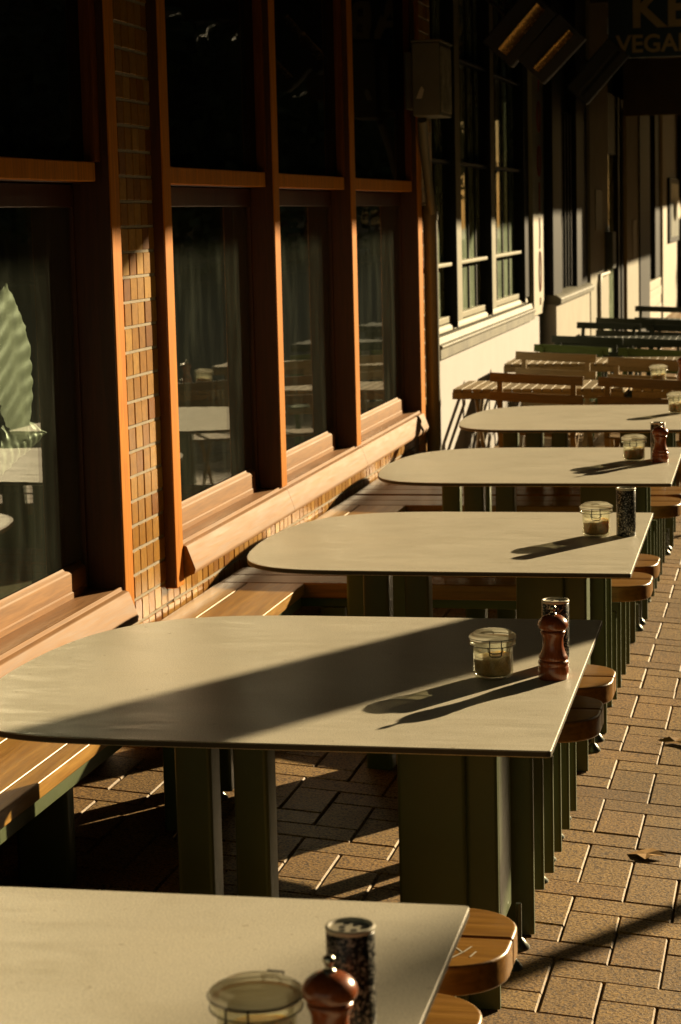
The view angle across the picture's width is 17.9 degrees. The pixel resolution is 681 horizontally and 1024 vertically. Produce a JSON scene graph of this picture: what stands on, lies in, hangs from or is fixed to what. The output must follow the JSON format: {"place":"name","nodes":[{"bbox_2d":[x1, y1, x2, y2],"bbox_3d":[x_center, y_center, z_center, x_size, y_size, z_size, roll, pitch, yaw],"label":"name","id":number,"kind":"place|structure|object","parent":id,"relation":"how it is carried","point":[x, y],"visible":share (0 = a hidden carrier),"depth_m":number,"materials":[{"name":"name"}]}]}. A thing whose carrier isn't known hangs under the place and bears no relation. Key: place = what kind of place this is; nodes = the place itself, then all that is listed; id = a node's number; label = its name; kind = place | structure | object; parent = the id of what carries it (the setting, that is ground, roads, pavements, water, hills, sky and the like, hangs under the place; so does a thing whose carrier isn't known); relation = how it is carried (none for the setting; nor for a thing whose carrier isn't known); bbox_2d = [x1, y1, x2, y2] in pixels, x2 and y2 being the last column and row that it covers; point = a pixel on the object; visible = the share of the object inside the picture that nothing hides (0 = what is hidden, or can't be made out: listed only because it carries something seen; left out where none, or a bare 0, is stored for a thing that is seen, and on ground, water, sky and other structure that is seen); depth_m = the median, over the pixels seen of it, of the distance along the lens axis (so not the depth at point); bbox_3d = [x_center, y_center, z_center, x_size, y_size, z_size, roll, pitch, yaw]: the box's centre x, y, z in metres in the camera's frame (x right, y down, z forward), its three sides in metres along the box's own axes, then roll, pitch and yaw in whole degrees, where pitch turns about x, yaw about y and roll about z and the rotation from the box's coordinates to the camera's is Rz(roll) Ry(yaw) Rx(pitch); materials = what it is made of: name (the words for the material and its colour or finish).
{"place":"outdoors","nodes":[
{"label":"outdoors","id":0,"kind":"place"},
{"bbox_2d":[0,312,680,1023],"bbox_3d":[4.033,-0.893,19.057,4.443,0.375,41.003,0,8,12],"label":"pavement","id":1,"kind":"structure","parent":0,"point":[136,850],"depth_m":5.89,"materials":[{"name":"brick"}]},
{"bbox_2d":[0,737,122,883],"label":"wall bench","id":2,"kind":"object","parent":1,"relation":"on","point":[39,781],"depth_m":5.40,"materials":[{"name":"brown wood"}]},
{"bbox_2d":[0,0,431,677],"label":"brick shop","id":3,"kind":"structure","parent":1,"relation":"on","point":[210,246],"depth_m":7.99,"materials":[{"name":"brown wood"}]},
{"bbox_2d":[0,283,46,475],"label":"potted plant","id":4,"kind":"object","parent":3,"relation":"in","point":[21,434],"visible":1,"depth_m":6.16,"materials":[{"name":"green plant"}]},
{"bbox_2d":[0,0,99,181],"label":"transom window","id":5,"kind":"structure","parent":3,"relation":"in","point":[49,110],"depth_m":6.13,"materials":[{"name":"black glass"}]},
{"bbox_2d":[0,179,138,677],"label":"window","id":6,"kind":"structure","parent":3,"relation":"in","point":[60,608],"depth_m":6.53,"materials":[{"name":"brown wood"}]},
{"bbox_2d":[164,0,266,186],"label":"transom window","id":7,"kind":"structure","parent":3,"relation":"in","point":[215,62],"depth_m":7.90,"materials":[{"name":"black glass"}]},
{"bbox_2d":[171,185,294,576],"bbox_3d":[-0.453,-0.543,7.963,0.206,1.355,1.494,0,8,12],"label":"window","id":8,"kind":"structure","parent":3,"relation":"in","point":[220,518],"depth_m":8.34,"materials":[{"name":"brown wood"}]},
{"bbox_2d":[274,0,344,189],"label":"transom window","id":9,"kind":"structure","parent":3,"relation":"in","point":[308,33],"depth_m":9.43,"materials":[{"name":"black glass"}]},
{"bbox_2d":[279,188,367,511],"bbox_3d":[-0.143,-0.752,9.432,0.206,1.355,1.537,0,8,12],"label":"window","id":10,"kind":"structure","parent":3,"relation":"in","point":[316,466],"depth_m":9.96,"materials":[{"name":"brown wood"}]},
{"bbox_2d":[351,0,412,191],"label":"transom window","id":11,"kind":"structure","parent":3,"relation":"in","point":[380,28],"depth_m":11.04,"materials":[{"name":"black glass"}]},
{"bbox_2d":[356,191,428,467],"bbox_3d":[0.195,-0.979,11.031,0.206,1.355,1.761,0,8,12],"label":"window","id":12,"kind":"structure","parent":3,"relation":"in","point":[385,428],"depth_m":11.67,"materials":[{"name":"brown wood"}]},
{"bbox_2d":[417,117,435,214],"bbox_3d":[0.470,-1.895,11.851,0.059,0.528,0.480,0,8,8],"label":"conduit pipe","id":13,"kind":"object","parent":3,"relation":"attached to","point":[426,164],"visible":0.94,"depth_m":11.86,"materials":[{"name":"brown metal"}]},
{"bbox_2d":[404,39,451,118],"bbox_3d":[0.465,-2.309,11.553,0.212,0.394,0.391,0,8,12],"label":"meter box","id":14,"kind":"object","parent":3,"relation":"attached to","point":[428,82],"visible":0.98,"depth_m":11.38,"materials":[{"name":"paint"}]},
{"bbox_2d":[440,46,451,113],"bbox_3d":[0.564,-2.302,11.534,0.005,0.340,0.340,0,8,12],"label":"door","id":15,"kind":"structure","parent":14,"relation":"in","point":[445,54],"depth_m":11.53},
{"bbox_2d":[422,205,440,451],"bbox_3d":[0.503,-0.890,12.253,0.131,1.680,0.092,0,8,12],"label":"downpipe","id":16,"kind":"object","parent":3,"relation":"attached to","point":[431,306],"visible":0.69,"depth_m":12.20,"materials":[{"name":"brown metal"}]},
{"bbox_2d":[161,583,303,620],"bbox_3d":[-0.414,0.512,7.200,0.320,0.338,1.291,0,8,12],"label":"wall bench","id":17,"kind":"object","parent":1,"relation":"on","point":[245,599],"depth_m":7.47,"materials":[{"name":"brown wood"}]},
{"bbox_2d":[0,887,468,1023],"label":"dining table","id":18,"kind":"object","parent":1,"relation":"on","point":[71,956],"visible":0.74,"depth_m":3.07,"materials":[{"name":"beige laminate"}]},
{"bbox_2d":[206,969,303,1023],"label":"storage jar","id":19,"kind":"object","parent":18,"relation":"on","point":[256,992],"visible":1,"depth_m":2.61,"materials":[{"name":"clear glass"}]},
{"bbox_2d":[301,954,357,1023],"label":"pepper mill","id":20,"kind":"object","parent":18,"relation":"on","point":[329,992],"visible":1,"depth_m":2.54,"materials":[{"name":"red wood"}]},
{"bbox_2d":[325,917,376,1023],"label":"speckled shaker","id":21,"kind":"object","parent":18,"relation":"on","point":[350,944],"visible":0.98,"depth_m":2.68,"materials":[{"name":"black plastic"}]},
{"bbox_2d":[0,615,601,1009],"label":"dining table","id":22,"kind":"object","parent":1,"relation":"on","point":[445,722],"visible":0.8,"depth_m":4.70,"materials":[{"name":"beige laminate"}]},
{"bbox_2d":[468,627,516,680],"bbox_3d":[0.340,0.316,4.813,0.109,0.109,0.110,-8,11,-42],"label":"storage jar","id":23,"kind":"object","parent":22,"relation":"on","point":[494,664],"visible":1,"depth_m":4.78,"materials":[{"name":"clear glass"}]},
{"bbox_2d":[537,605,568,680],"bbox_3d":[0.471,0.287,4.791,0.068,0.165,0.068,0,8,12],"label":"pepper mill","id":24,"kind":"object","parent":22,"relation":"on","point":[553,656],"visible":1,"depth_m":4.77,"materials":[{"name":"red wood"}]},
{"bbox_2d":[541,597,568,665],"bbox_3d":[0.490,0.275,4.925,0.063,0.154,0.063,0,8,12],"label":"speckled shaker","id":25,"kind":"object","parent":22,"relation":"on","point":[561,604],"visible":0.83,"depth_m":4.90,"materials":[{"name":"black glass"}]},
{"bbox_2d":[315,505,405,615],"bbox_3d":[0.008,0.227,9.199,0.320,0.338,1.316,0,8,12],"label":"wall bench","id":26,"kind":"object","parent":1,"relation":"on","point":[339,510],"depth_m":9.66,"materials":[{"name":"brown wood"}]},
{"bbox_2d":[162,695,603,883],"bbox_3d":[-0.062,0.731,5.896,1.548,0.434,0.335,0,8,12],"label":"bench","id":27,"kind":"object","parent":1,"relation":"on","point":[584,720],"visible":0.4,"depth_m":5.70,"materials":[{"name":"wood"}]},
{"bbox_2d":[369,452,424,484],"bbox_3d":[0.442,-0.066,11.258,0.320,0.338,1.476,0,8,12],"label":"wall bench","id":28,"kind":"object","parent":1,"relation":"on","point":[377,482],"depth_m":10.61,"materials":[{"name":"brown wood"}]},
{"bbox_2d":[219,664,615,838],"bbox_3d":[0.021,0.675,6.288,1.548,0.434,0.335,0,8,12],"label":"bench","id":29,"kind":"object","parent":1,"relation":"on","point":[598,682],"visible":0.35,"depth_m":6.09,"materials":[{"name":"wood"}]},
{"bbox_2d":[220,567,652,707],"bbox_3d":[0.355,0.449,7.873,1.548,0.434,0.335,0,8,12],"label":"bench","id":30,"kind":"object","parent":1,"relation":"on","point":[328,593],"visible":0.31,"depth_m":7.72,"materials":[{"name":"wood"}]},
{"bbox_2d":[247,512,652,771],"bbox_3d":[0.367,0.438,6.935,1.218,0.712,1.260,0,8,12],"label":"dining table","id":31,"kind":"object","parent":1,"relation":"on","point":[389,564],"visible":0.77,"depth_m":6.70,"materials":[{"name":"beige laminate"}]},
{"bbox_2d":[579,501,612,537],"bbox_3d":[0.812,0.023,6.864,0.109,0.109,0.110,-6,9,-32],"label":"storage jar","id":32,"kind":"object","parent":31,"relation":"on","point":[598,526],"visible":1,"depth_m":6.83,"materials":[{"name":"clear glass"}]},
{"bbox_2d":[616,486,635,536],"bbox_3d":[0.906,-0.002,6.864,0.063,0.154,0.063,-2,8,-8],"label":"speckled shaker","id":33,"kind":"object","parent":31,"relation":"on","point":[625,511],"visible":1,"depth_m":6.84,"materials":[{"name":"black glass"}]},
{"bbox_2d":[247,554,659,681],"bbox_3d":[0.440,0.392,8.275,1.548,0.434,0.335,0,8,12],"label":"bench","id":34,"kind":"object","parent":1,"relation":"on","point":[648,564],"visible":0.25,"depth_m":8.02,"materials":[{"name":"wood"}]},
{"bbox_2d":[425,993,482,1023],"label":"bench","id":35,"kind":"object","parent":1,"relation":"on","point":[446,1009],"visible":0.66,"depth_m":3.57,"materials":[{"name":"wood"}]},
{"bbox_2d":[437,908,517,996],"bbox_3d":[-0.439,0.984,4.111,1.548,0.435,0.335,0,8,12],"label":"bench","id":36,"kind":"object","parent":1,"relation":"on","point":[484,956],"visible":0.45,"depth_m":3.85,"materials":[{"name":"wood"}]},
{"bbox_2d":[429,0,544,449],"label":"white building","id":37,"kind":"structure","parent":1,"relation":"on","point":[487,148],"depth_m":14.75,"materials":[{"name":"pale cream plaster"},{"name":"glass"},{"name":"cream painted timber"}]},
{"bbox_2d":[429,0,452,325],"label":"window","id":38,"kind":"structure","parent":37,"relation":"in","point":[437,161],"depth_m":13.13,"materials":[{"name":"black glass"}]},
{"bbox_2d":[458,0,487,317],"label":"window","id":39,"kind":"structure","parent":37,"relation":"in","point":[470,166],"depth_m":14.35,"materials":[{"name":"black glass"}]},
{"bbox_2d":[493,0,521,305],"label":"window","id":40,"kind":"structure","parent":37,"relation":"in","point":[503,82],"depth_m":16.05,"materials":[{"name":"black glass"}]},
{"bbox_2d":[338,495,680,601],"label":"bench","id":41,"kind":"object","parent":1,"relation":"on","point":[665,507],"visible":0.29,"depth_m":9.78,"materials":[{"name":"wood"}]},
{"bbox_2d":[354,485,680,581],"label":"bench","id":42,"kind":"object","parent":1,"relation":"on","point":[407,490],"visible":0.15,"depth_m":10.18,"materials":[{"name":"wood"}]},
{"bbox_2d":[378,447,680,642],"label":"dining table","id":43,"kind":"object","parent":1,"relation":"on","point":[592,473],"visible":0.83,"depth_m":8.70,"materials":[{"name":"beige laminate"}]},
{"bbox_2d":[621,434,646,460],"bbox_3d":[1.207,-0.265,8.891,0.109,0.109,0.110,-6,9,-28],"label":"storage jar","id":44,"kind":"object","parent":43,"relation":"on","point":[633,453],"visible":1,"depth_m":8.86,"materials":[{"name":"clear glass"}]},
{"bbox_2d":[650,421,665,459],"bbox_3d":[1.311,-0.295,8.927,0.063,0.154,0.063,-2,8,-8],"label":"speckled shaker","id":45,"kind":"object","parent":43,"relation":"on","point":[653,425],"visible":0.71,"depth_m":8.91,"materials":[{"name":"black glass"}]},
{"bbox_2d":[652,422,668,462],"bbox_3d":[1.305,-0.286,8.824,0.068,0.165,0.068,6,10,42],"label":"pepper mill","id":46,"kind":"object","parent":43,"relation":"on","point":[660,449],"visible":1,"depth_m":8.80,"materials":[{"name":"red wood"}]},
{"bbox_2d":[490,372,583,447],"bbox_3d":[1.144,-0.417,12.408,0.530,0.778,0.431,4,9,14],"label":"folding chair","id":47,"kind":"object","parent":1,"relation":"on","point":[499,396],"visible":0.5,"depth_m":12.18,"materials":[{"name":"brown wood"}]},
{"bbox_2d":[452,380,631,447],"bbox_3d":[1.192,-0.393,12.653,0.986,0.710,0.621,0,8,12],"label":"slatted table","id":48,"kind":"object","parent":1,"relation":"on","point":[476,391],"visible":0.57,"depth_m":12.39,"materials":[{"name":"brown wood"}]},
{"bbox_2d":[515,351,595,446],"bbox_3d":[1.442,-0.675,14.279,0.530,0.778,0.432,4,9,15],"label":"folding chair","id":49,"kind":"object","parent":1,"relation":"on","point":[586,359],"visible":0.53,"depth_m":14.05,"materials":[{"name":"brown wood"}]},
{"bbox_2d":[459,405,680,562],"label":"dining table","id":50,"kind":"object","parent":1,"relation":"on","point":[559,423],"visible":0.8,"depth_m":10.70,"materials":[{"name":"beige laminate"}]},
{"bbox_2d":[666,391,680,413],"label":"storage jar","id":51,"kind":"object","parent":50,"relation":"on","point":[674,406],"visible":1,"depth_m":10.87,"materials":[{"name":"clear glass"}]},
{"bbox_2d":[532,344,608,439],"bbox_3d":[1.564,-0.759,15.083,0.530,0.777,0.432,4,9,14],"label":"folding chair","id":52,"kind":"object","parent":1,"relation":"on","point":[598,351],"visible":0.26,"depth_m":15.22,"materials":[{"name":"brown wood"}]},
{"bbox_2d":[551,335,622,379],"bbox_3d":[1.873,-0.952,16.379,0.530,0.778,0.431,3,9,12],"label":"folding chair","id":53,"kind":"object","parent":1,"relation":"on","point":[613,341],"visible":0.23,"depth_m":16.12,"materials":[{"name":"wood"}]},
{"bbox_2d":[504,357,679,447],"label":"slatted table","id":54,"kind":"object","parent":1,"relation":"on","point":[599,365],"visible":0.41,"depth_m":14.44,"materials":[{"name":"brown wood"}]},
{"bbox_2d":[576,322,640,396],"bbox_3d":[2.185,-1.162,17.857,0.530,0.778,0.431,3,9,12],"label":"folding chair","id":55,"kind":"object","parent":1,"relation":"on","point":[583,326],"visible":0.19,"depth_m":18.01,"materials":[{"name":"black wood"}]},
{"bbox_2d":[542,0,680,391],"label":"neighbour shop","id":56,"kind":"structure","parent":1,"relation":"on","point":[612,204],"depth_m":21.97,"materials":[{"name":"grey paint"}]},
{"bbox_2d":[608,92,623,351],"bbox_3d":[2.977,-3.125,23.930,0.115,2.955,2.540,0,8,12],"label":"door","id":57,"kind":"structure","parent":56,"relation":"in","point":[615,105],"depth_m":24.40,"materials":[{"name":"black paint"}]},
{"bbox_2d":[590,0,680,58],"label":"verandah","id":58,"kind":"object","parent":56,"relation":"attached to","point":[598,1],"depth_m":22.59,"materials":[{"name":"grey paint"}]},
{"bbox_2d":[567,38,628,104],"bbox_3d":[1.885,-3.493,16.695,0.480,0.492,0.147,42,14,4],"label":"patio heater","id":59,"kind":"object","parent":58,"relation":"hanging from","point":[598,70],"visible":0.9,"depth_m":16.65,"materials":[{"name":"black metal"}]},
{"bbox_2d":[608,0,680,57],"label":"hanging sign","id":60,"kind":"object","parent":58,"relation":"hanging from","point":[644,28],"visible":0.96,"depth_m":19.44,"materials":[{"name":"black metal"}]},
{"bbox_2d":[554,335,680,347],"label":"slatted table","id":61,"kind":"object","parent":1,"relation":"on","point":[678,337],"visible":0.33,"depth_m":16.87,"materials":[{"name":"black wood"}]},
{"bbox_2d":[596,317,654,376],"bbox_3d":[2.514,-1.320,18.978,0.530,0.778,0.431,3,9,12],"label":"folding chair","id":62,"kind":"object","parent":1,"relation":"on","point":[602,332],"visible":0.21,"depth_m":18.74,"materials":[{"name":"black wood"}]},
{"bbox_2d":[597,377,680,486],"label":"folding chair","id":63,"kind":"object","parent":1,"relation":"on","point":[607,383],"visible":0.63,"depth_m":12.04,"materials":[{"name":"brown wood"}]},
{"bbox_2d":[607,357,679,446],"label":"folding chair","id":64,"kind":"object","parent":1,"relation":"on","point":[616,362],"visible":0.28,"depth_m":13.72,"materials":[{"name":"brown wood"}]},
{"bbox_2d":[610,318,680,373],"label":"slatted table","id":65,"kind":"object","parent":1,"relation":"on","point":[643,326],"visible":0.08,"depth_m":19.73,"materials":[{"name":"brown wood"}]},
{"bbox_2d":[628,848,665,858],"bbox_3d":[0.841,0.937,5.930,0.086,0.009,0.075,-5,9,-27],"label":"dry leaf","id":66,"kind":"object","parent":1,"relation":"on","point":[646,853],"visible":1,"depth_m":5.93,"materials":[{"name":"plant"}]},
{"bbox_2d":[618,348,680,433],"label":"folding chair","id":67,"kind":"object","parent":1,"relation":"on","point":[626,352],"visible":0.2,"depth_m":15.07,"materials":[{"name":"brown wood"}]},
{"bbox_2d":[623,338,680,397],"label":"folding chair","id":68,"kind":"object","parent":1,"relation":"on","point":[631,342],"visible":0.21,"depth_m":15.98,"materials":[{"name":"black wood"}]},
{"bbox_2d":[632,379,679,398],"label":"slatted table","id":69,"kind":"object","parent":1,"relation":"on","point":[649,393],"visible":0.31,"depth_m":12.13,"materials":[{"name":"brown wood"}]},
{"bbox_2d":[649,364,667,379],"bbox_3d":[1.831,-0.796,12.451,0.109,0.109,0.110,-7,9,-33],"label":"storage jar","id":70,"kind":"object","parent":69,"relation":"on","point":[659,376],"visible":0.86,"depth_m":12.41,"materials":[{"name":"clear glass"}]},
{"bbox_2d":[634,306,680,374],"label":"folding chair","id":71,"kind":"object","parent":1,"relation":"on","point":[640,309],"visible":0.36,"depth_m":20.96,"materials":[{"name":"black wood"}]},
{"bbox_2d":[646,324,680,390],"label":"folding chair","id":72,"kind":"object","parent":1,"relation":"on","point":[665,328],"visible":0.22,"depth_m":17.81,"materials":[{"name":"black wood"}]},
{"bbox_2d":[655,319,680,373],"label":"folding chair","id":73,"kind":"object","parent":1,"relation":"on","point":[665,322],"visible":0.2,"depth_m":18.66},
{"bbox_2d":[658,736,680,743],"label":"dry leaf","id":74,"kind":"object","parent":1,"relation":"on","point":[674,740],"visible":1,"depth_m":7.17,"materials":[{"name":"brown plant"}]},
{"bbox_2d":[483,0,557,67],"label":"patio heater","id":75,"kind":"object","parent":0,"point":[516,31],"visible":1,"depth_m":11.81,"materials":[{"name":"black metal"}]},
{"bbox_2d":[502,0,586,83],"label":"patio heater","id":76,"kind":"object","parent":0,"point":[557,43],"visible":1,"depth_m":11.79,"materials":[{"name":"black metal"}]},
{"bbox_2d":[677,357,680,379],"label":"pepper mill","id":77,"kind":"object","parent":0,"point":[679,370],"visible":0.93,"depth_m":12.47,"materials":[{"name":"red wood"}]}
]}

